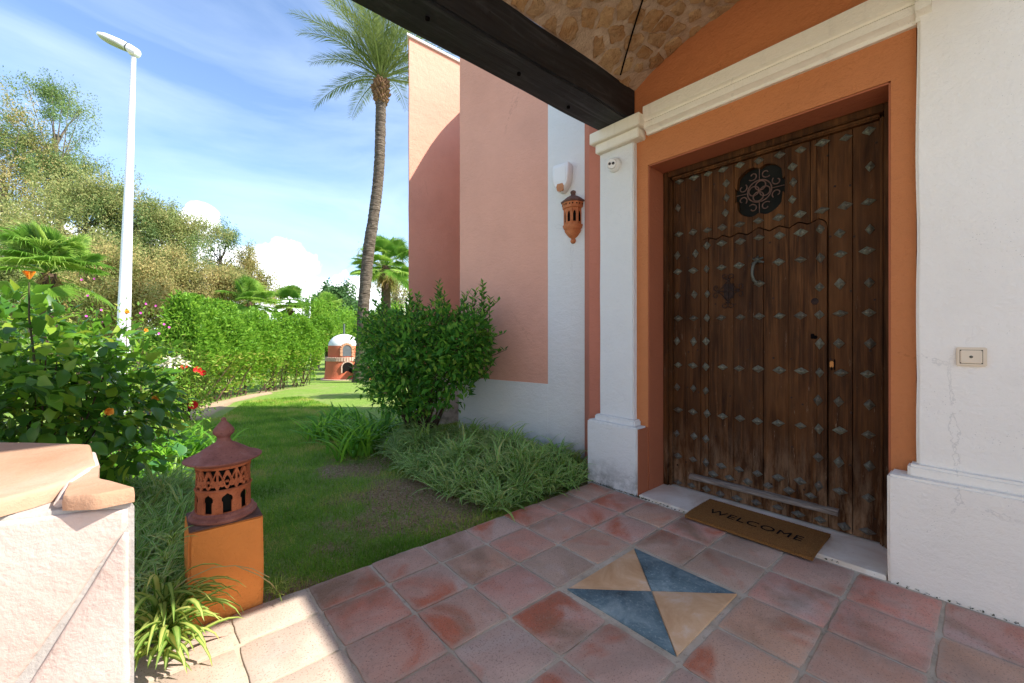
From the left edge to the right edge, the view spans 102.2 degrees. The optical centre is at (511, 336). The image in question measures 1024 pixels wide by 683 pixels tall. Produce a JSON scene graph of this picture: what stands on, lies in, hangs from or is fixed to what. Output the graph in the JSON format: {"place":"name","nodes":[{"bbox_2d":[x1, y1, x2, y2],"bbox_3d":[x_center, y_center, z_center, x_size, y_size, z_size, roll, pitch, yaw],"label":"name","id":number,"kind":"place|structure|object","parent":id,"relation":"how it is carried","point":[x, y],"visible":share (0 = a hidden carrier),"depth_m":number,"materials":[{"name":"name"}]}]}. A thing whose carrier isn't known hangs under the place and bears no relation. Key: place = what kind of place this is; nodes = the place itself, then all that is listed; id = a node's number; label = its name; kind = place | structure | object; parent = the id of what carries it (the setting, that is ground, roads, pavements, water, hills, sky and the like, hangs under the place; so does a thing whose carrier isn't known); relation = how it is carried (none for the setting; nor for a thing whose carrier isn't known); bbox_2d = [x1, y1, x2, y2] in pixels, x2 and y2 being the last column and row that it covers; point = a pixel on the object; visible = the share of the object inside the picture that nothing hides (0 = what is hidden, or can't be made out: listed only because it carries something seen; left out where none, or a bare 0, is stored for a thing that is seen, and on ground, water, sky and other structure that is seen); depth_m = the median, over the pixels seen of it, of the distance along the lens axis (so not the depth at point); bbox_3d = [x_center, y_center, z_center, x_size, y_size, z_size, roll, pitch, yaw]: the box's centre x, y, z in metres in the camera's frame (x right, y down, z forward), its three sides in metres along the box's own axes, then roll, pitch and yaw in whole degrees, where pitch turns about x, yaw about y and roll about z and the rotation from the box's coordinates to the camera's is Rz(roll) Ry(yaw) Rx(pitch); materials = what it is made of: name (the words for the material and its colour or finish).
{"place":"outdoors","nodes":[
{"label":"outdoors","id":0,"kind":"place"},
{"bbox_2d":[0,0,534,328],"label":"sky","id":1,"kind":"structure","parent":0,"point":[227,124],"materials":[{"name":"blue"}]},
{"bbox_2d":[0,340,587,644],"bbox_3d":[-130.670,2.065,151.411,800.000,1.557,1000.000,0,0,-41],"label":"ground","id":2,"kind":"structure","parent":0,"point":[337,393],"depth_m":3.45,"materials":[{"name":"green plant"}]},
{"bbox_2d":[0,75,78,356],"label":"eucalyptus tree","id":3,"kind":"object","parent":2,"relation":"on","point":[7,171],"visible":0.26,"depth_m":22.02,"materials":[{"name":"green plant"}]},
{"bbox_2d":[0,66,116,230],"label":"eucalyptus tree","id":4,"kind":"object","parent":2,"relation":"on","point":[54,96],"visible":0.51,"depth_m":23.52,"materials":[{"name":"green plant"}]},
{"bbox_2d":[0,218,117,355],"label":"fan palm","id":5,"kind":"object","parent":2,"relation":"on","point":[49,249],"visible":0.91,"depth_m":8.31,"materials":[{"name":"green plant"}]},
{"bbox_2d":[0,177,154,344],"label":"eucalyptus tree","id":6,"kind":"object","parent":2,"relation":"on","point":[11,216],"visible":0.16,"depth_m":17.33,"materials":[{"name":"green plant"}]},
{"bbox_2d":[0,148,173,367],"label":"eucalyptus tree","id":7,"kind":"object","parent":2,"relation":"on","point":[71,187],"visible":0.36,"depth_m":20.10,"materials":[{"name":"green plant"}]},
{"bbox_2d":[0,271,198,487],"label":"hibiscus bush","id":8,"kind":"object","parent":2,"relation":"on","point":[47,393],"visible":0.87,"depth_m":2.61,"materials":[{"name":"green plant"}]},
{"bbox_2d":[21,230,188,345],"bbox_3d":[-16.069,-1.109,16.482,5.302,6.224,4.178,0,0,-41],"label":"eucalyptus tree","id":9,"kind":"object","parent":2,"relation":"on","point":[148,290],"visible":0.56,"depth_m":16.24,"materials":[{"name":"green plant"}]},
{"bbox_2d":[2,278,218,454],"bbox_3d":[-4.353,0.444,4.364,2.104,1.997,1.479,0,0,-15],"label":"pink flowered shrub","id":10,"kind":"object","parent":2,"relation":"on","point":[143,350],"visible":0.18,"depth_m":4.57,"materials":[{"name":"green plant"}]},
{"bbox_2d":[96,32,140,412],"bbox_3d":[-7.567,-2.085,7.955,0.688,7.389,0.289,0,0,-16],"label":"street lamp","id":11,"kind":"object","parent":2,"relation":"on","point":[125,282],"visible":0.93,"depth_m":7.95,"materials":[{"name":"white metal"}]},
{"bbox_2d":[59,169,214,369],"bbox_3d":[-20.006,-3.442,22.277,6.196,11.197,6.231,0,0,-41],"label":"eucalyptus tree","id":12,"kind":"object","parent":2,"relation":"on","point":[147,237],"visible":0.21,"depth_m":21.27,"materials":[{"name":"green plant"}]},
{"bbox_2d":[106,435,213,478],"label":"lily clump","id":13,"kind":"object","parent":2,"relation":"on","point":[160,449],"visible":0.17,"depth_m":4.08,"materials":[{"name":"green plant"}]},
{"bbox_2d":[124,454,203,651],"bbox_3d":[-2.348,1.093,2.502,1.256,0.510,2.864,0,0,-41],"label":"spider plant edging","id":14,"kind":"object","parent":2,"relation":"on","point":[164,502],"visible":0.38,"depth_m":2.44,"materials":[{"name":"green plant"}]},
{"bbox_2d":[83,237,246,340],"bbox_3d":[-15.884,-1.221,19.176,5.406,6.547,5.888,0,0,-2],"label":"eucalyptus tree","id":15,"kind":"object","parent":2,"relation":"on","point":[168,262],"visible":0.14,"depth_m":18.43,"materials":[{"name":"beige plant"}]},
{"bbox_2d":[116,423,214,474],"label":"ivy plant","id":16,"kind":"object","parent":2,"relation":"on","point":[180,449],"visible":0.38,"depth_m":3.96,"materials":[{"name":"green plant"}]},
{"bbox_2d":[136,355,196,459],"bbox_3d":[-3.548,0.790,4.223,0.698,1.238,1.222,0,0,-41],"label":"flowering lily","id":17,"kind":"object","parent":2,"relation":"on","point":[169,361],"visible":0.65,"depth_m":3.91,"materials":[{"name":"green plant"}]},
{"bbox_2d":[136,417,215,466],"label":"lily clump","id":18,"kind":"object","parent":2,"relation":"on","point":[194,429],"visible":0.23,"depth_m":4.50,"materials":[{"name":"green plant"}]},
{"bbox_2d":[128,339,225,420],"bbox_3d":[-5.218,0.773,6.326,1.532,1.468,3.239,0,0,-41],"label":"lime green shrub","id":19,"kind":"object","parent":2,"relation":"on","point":[192,379],"visible":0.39,"depth_m":7.12,"materials":[{"name":"green plant"}]},
{"bbox_2d":[0,316,369,355],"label":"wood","id":20,"kind":"object","parent":2,"relation":"on","point":[115,336],"visible":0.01,"depth_m":51.53,"materials":[{"name":"green plant"}]},
{"bbox_2d":[133,187,237,268],"bbox_3d":[-19.032,-2.898,23.129,5.212,10.122,5.092,0,0,3],"label":"eucalyptus tree","id":21,"kind":"object","parent":2,"relation":"on","point":[181,225],"visible":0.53,"depth_m":22.83,"materials":[{"name":"green plant"}]},
{"bbox_2d":[152,425,247,465],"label":"lily clump","id":22,"kind":"object","parent":2,"relation":"on","point":[207,441],"visible":0.21,"depth_m":4.63,"materials":[{"name":"green plant"}]},
{"bbox_2d":[162,258,263,367],"bbox_3d":[-14.249,-0.885,19.943,4.503,5.813,4.875,0,0,10],"label":"eucalyptus tree","id":23,"kind":"object","parent":2,"relation":"on","point":[222,279],"visible":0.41,"depth_m":19.05,"materials":[{"name":"green plant"}]},
{"bbox_2d":[192,216,254,284],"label":"eucalyptus tree","id":24,"kind":"object","parent":2,"relation":"on","point":[229,246],"visible":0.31,"depth_m":26.72,"materials":[{"name":"green plant"}]},
{"bbox_2d":[184,498,263,625],"bbox_3d":[-1.361,1.097,1.951,0.287,0.517,0.273,0,0,-41],"label":"pedestal","id":25,"kind":"object","parent":2,"relation":"on","point":[239,542],"visible":0.58,"depth_m":1.86,"materials":[{"name":"orange paint"}]},
{"bbox_2d":[182,417,261,525],"bbox_3d":[-1.361,0.610,1.949,0.310,0.458,0.310,0,0,-41],"label":"garden lantern","id":26,"kind":"object","parent":25,"relation":"on","point":[221,466],"visible":1,"depth_m":1.87,"materials":[{"name":"ceramic"}]},
{"bbox_2d":[138,289,324,406],"bbox_3d":[-7.045,0.299,11.045,1.749,2.604,5.648,0,0,4],"label":"hedge","id":27,"kind":"object","parent":2,"relation":"on","point":[238,338],"visible":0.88,"depth_m":10.14,"materials":[{"name":"green plant"}]},
{"bbox_2d":[209,238,287,313],"bbox_3d":[-17.580,-2.070,28.142,4.979,8.607,4.794,0,0,-41],"label":"eucalyptus tree","id":28,"kind":"object","parent":2,"relation":"on","point":[248,262],"visible":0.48,"depth_m":27.23,"materials":[{"name":"beige plant"}]},
{"bbox_2d":[213,273,286,373],"bbox_3d":[-12.027,-0.518,19.105,2.816,4.858,3.083,0,0,19],"label":"fan palm","id":29,"kind":"object","parent":2,"relation":"on","point":[251,290],"visible":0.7,"depth_m":18.81,"materials":[{"name":"green plant"}]},
{"bbox_2d":[262,282,312,371],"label":"fan palm","id":30,"kind":"object","parent":2,"relation":"on","point":[293,291],"visible":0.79,"depth_m":21.63,"materials":[{"name":"green plant"}]},
{"bbox_2d":[304,280,310,318],"bbox_3d":[-16.765,-1.128,33.783,0.245,6.879,0.652,0,0,26],"label":"street lamp","id":31,"kind":"object","parent":2,"relation":"on","point":[309,282],"visible":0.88,"depth_m":33.94,"materials":[{"name":"white metal"}]},
{"bbox_2d":[292,289,347,370],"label":"broadleaf tree","id":32,"kind":"object","parent":2,"relation":"on","point":[323,322],"visible":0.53,"depth_m":21.72,"materials":[{"name":"green plant"}]},
{"bbox_2d":[295,277,357,325],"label":"pine tree","id":33,"kind":"object","parent":2,"relation":"on","point":[343,292],"visible":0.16,"depth_m":40.36,"materials":[{"name":"green plant"}]},
{"bbox_2d":[288,408,368,442],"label":"lily clump","id":34,"kind":"object","parent":2,"relation":"on","point":[315,423],"visible":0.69,"depth_m":5.37,"materials":[{"name":"green plant"}]},
{"bbox_2d":[309,291,347,364],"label":"fan palm","id":35,"kind":"object","parent":2,"relation":"on","point":[328,296],"visible":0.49,"depth_m":23.90,"materials":[{"name":"green plant"}]},
{"bbox_2d":[320,324,355,380],"bbox_3d":[-6.534,0.631,16.060,1.668,2.227,1.668,0,0,-41],"label":"garden oven","id":36,"kind":"object","parent":2,"relation":"on","point":[340,358],"visible":0.79,"depth_m":15.51,"materials":[{"name":"brick"}]},
{"bbox_2d":[308,303,369,353],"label":"broadleaf tree","id":37,"kind":"object","parent":2,"relation":"on","point":[348,328],"visible":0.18,"depth_m":23.78,"materials":[{"name":"green plant"}]},
{"bbox_2d":[314,402,377,425],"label":"lily clump","id":38,"kind":"object","parent":2,"relation":"on","point":[341,412],"visible":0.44,"depth_m":6.45,"materials":[{"name":"green plant"}]},
{"bbox_2d":[293,409,410,461],"bbox_3d":[-1.740,1.107,4.689,1.152,0.502,1.119,0,0,13],"label":"lily clump","id":39,"kind":"object","parent":2,"relation":"on","point":[354,443],"visible":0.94,"depth_m":4.60,"materials":[{"name":"green plant"}]},
{"bbox_2d":[334,401,403,440],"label":"lily clump","id":40,"kind":"object","parent":2,"relation":"on","point":[384,422],"visible":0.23,"depth_m":5.29,"materials":[{"name":"green plant"}]},
{"bbox_2d":[287,0,455,382],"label":"date palm","id":41,"kind":"object","parent":2,"relation":"on","point":[378,47],"visible":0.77,"depth_m":14.26,"materials":[{"name":"green plant"}]},
{"bbox_2d":[346,234,408,317],"bbox_3d":[-5.974,-1.501,18.956,3.682,6.632,3.751,0,0,-41],"label":"fan palm","id":42,"kind":"object","parent":2,"relation":"on","point":[387,248],"visible":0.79,"depth_m":18.75,"materials":[{"name":"green plant"}]},
{"bbox_2d":[353,338,403,396],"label":"oleander shrub","id":43,"kind":"object","parent":2,"relation":"on","point":[365,363],"visible":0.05,"depth_m":9.93,"materials":[{"name":"green plant"}]},
{"bbox_2d":[353,233,408,311],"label":"eucalyptus tree","id":44,"kind":"object","parent":2,"relation":"on","point":[395,290],"visible":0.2,"depth_m":29.49,"materials":[{"name":"beige plant"}]},
{"bbox_2d":[369,297,404,350],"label":"broadleaf tree","id":45,"kind":"object","parent":2,"relation":"on","point":[397,306],"visible":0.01,"depth_m":21.43,"materials":[{"name":"green plant"}]},
{"bbox_2d":[253,451,548,590],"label":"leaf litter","id":46,"kind":"object","parent":2,"relation":"on","point":[379,507],"visible":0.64,"depth_m":3.15,"materials":[{"name":"brown plant"}]},
{"bbox_2d":[264,454,560,592],"bbox_3d":[-1.256,1.308,3.828,2.179,0.069,2.990,0,0,-41],"label":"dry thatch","id":47,"kind":"object","parent":2,"relation":"on","point":[380,512],"visible":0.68,"depth_m":3.08,"materials":[{"name":"brown plant"}]},
{"bbox_2d":[346,278,507,430],"bbox_3d":[-1.011,0.350,4.638,2.046,2.061,1.165,0,0,34],"label":"bushy shrub","id":48,"kind":"object","parent":2,"relation":"on","point":[442,356],"visible":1,"depth_m":4.37,"materials":[{"name":"green plant"}]},
{"bbox_2d":[370,413,596,520],"bbox_3d":[-0.438,1.066,4.244,1.860,0.522,2.866,0,0,-41],"label":"spider plant bed","id":49,"kind":"object","parent":2,"relation":"on","point":[482,461],"visible":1,"depth_m":3.56,"materials":[{"name":"green plant"}]},
{"bbox_2d":[351,0,1023,626],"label":"house","id":50,"kind":"structure","parent":2,"relation":"on","point":[781,276],"depth_m":2.76,"materials":[{"name":"orange paint"}]},
{"bbox_2d":[553,162,572,193],"bbox_3d":[0.496,-1.571,4.110,0.196,0.287,0.081,0,0,37],"label":"alarm box","id":51,"kind":"object","parent":50,"relation":"attached to","point":[562,176],"visible":1,"depth_m":4.07,"materials":[{"name":"white plastic"}]},
{"bbox_2d":[561,190,584,243],"bbox_3d":[0.570,-1.179,4.037,0.248,0.528,0.123,0,0,39],"label":"wall lantern","id":52,"kind":"object","parent":50,"relation":"attached to","point":[572,205],"depth_m":4.01,"materials":[{"name":"orange ceramic"}]},
{"bbox_2d":[607,157,620,172],"bbox_3d":[0.836,-1.440,3.450,0.088,0.122,0.122,0,0,-41],"label":"security camera","id":53,"kind":"object","parent":50,"relation":"attached to","point":[613,164],"visible":1,"depth_m":3.43,"materials":[{"name":"white plastic"}]},
{"bbox_2d":[673,121,879,542],"bbox_3d":[1.763,-0.040,2.945,0.142,2.540,1.345,0,0,-41],"label":"door","id":54,"kind":"structure","parent":50,"relation":"in","point":[776,272],"depth_m":2.81,"materials":[{"name":"brown wood"}]},
{"bbox_2d":[956,347,986,366],"bbox_3d":[2.173,0.097,1.953,0.020,0.090,0.098,0,0,-41],"label":"bell push","id":55,"kind":"object","parent":50,"relation":"attached to","point":[972,356],"visible":1,"depth_m":1.95,"materials":[{"name":"beige plastic"}]},
{"bbox_2d":[134,483,1023,682],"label":"paving","id":56,"kind":"structure","parent":0,"point":[591,583],"depth_m":1.82,"materials":[{"name":"tile"}]},
{"bbox_2d":[0,442,134,682],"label":"garden wall","id":57,"kind":"structure","parent":56,"relation":"on","point":[66,564],"depth_m":0.67,"materials":[{"name":"paint"}]},
{"bbox_2d":[134,524,294,672],"bbox_3d":[-1.246,1.012,1.649,0.738,0.495,0.540,0,0,-32],"label":"spider plant","id":58,"kind":"object","parent":56,"relation":"on","point":[162,620],"visible":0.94,"depth_m":1.57,"materials":[{"name":"green plant"}]},
{"bbox_2d":[685,499,830,560],"bbox_3d":[1.569,1.224,2.679,0.407,0.033,0.740,0,0,-41],"label":"doormat","id":59,"kind":"object","parent":56,"relation":"on","point":[799,540],"visible":1,"depth_m":2.62,"materials":[{"name":"brown fabric"}]},
{"bbox_2d":[586,478,1018,623],"bbox_3d":[1.444,1.241,2.660,0.053,0.019,2.459,0,0,-41],"label":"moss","id":60,"kind":"object","parent":56,"relation":"on","point":[825,558],"visible":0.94,"depth_m":2.30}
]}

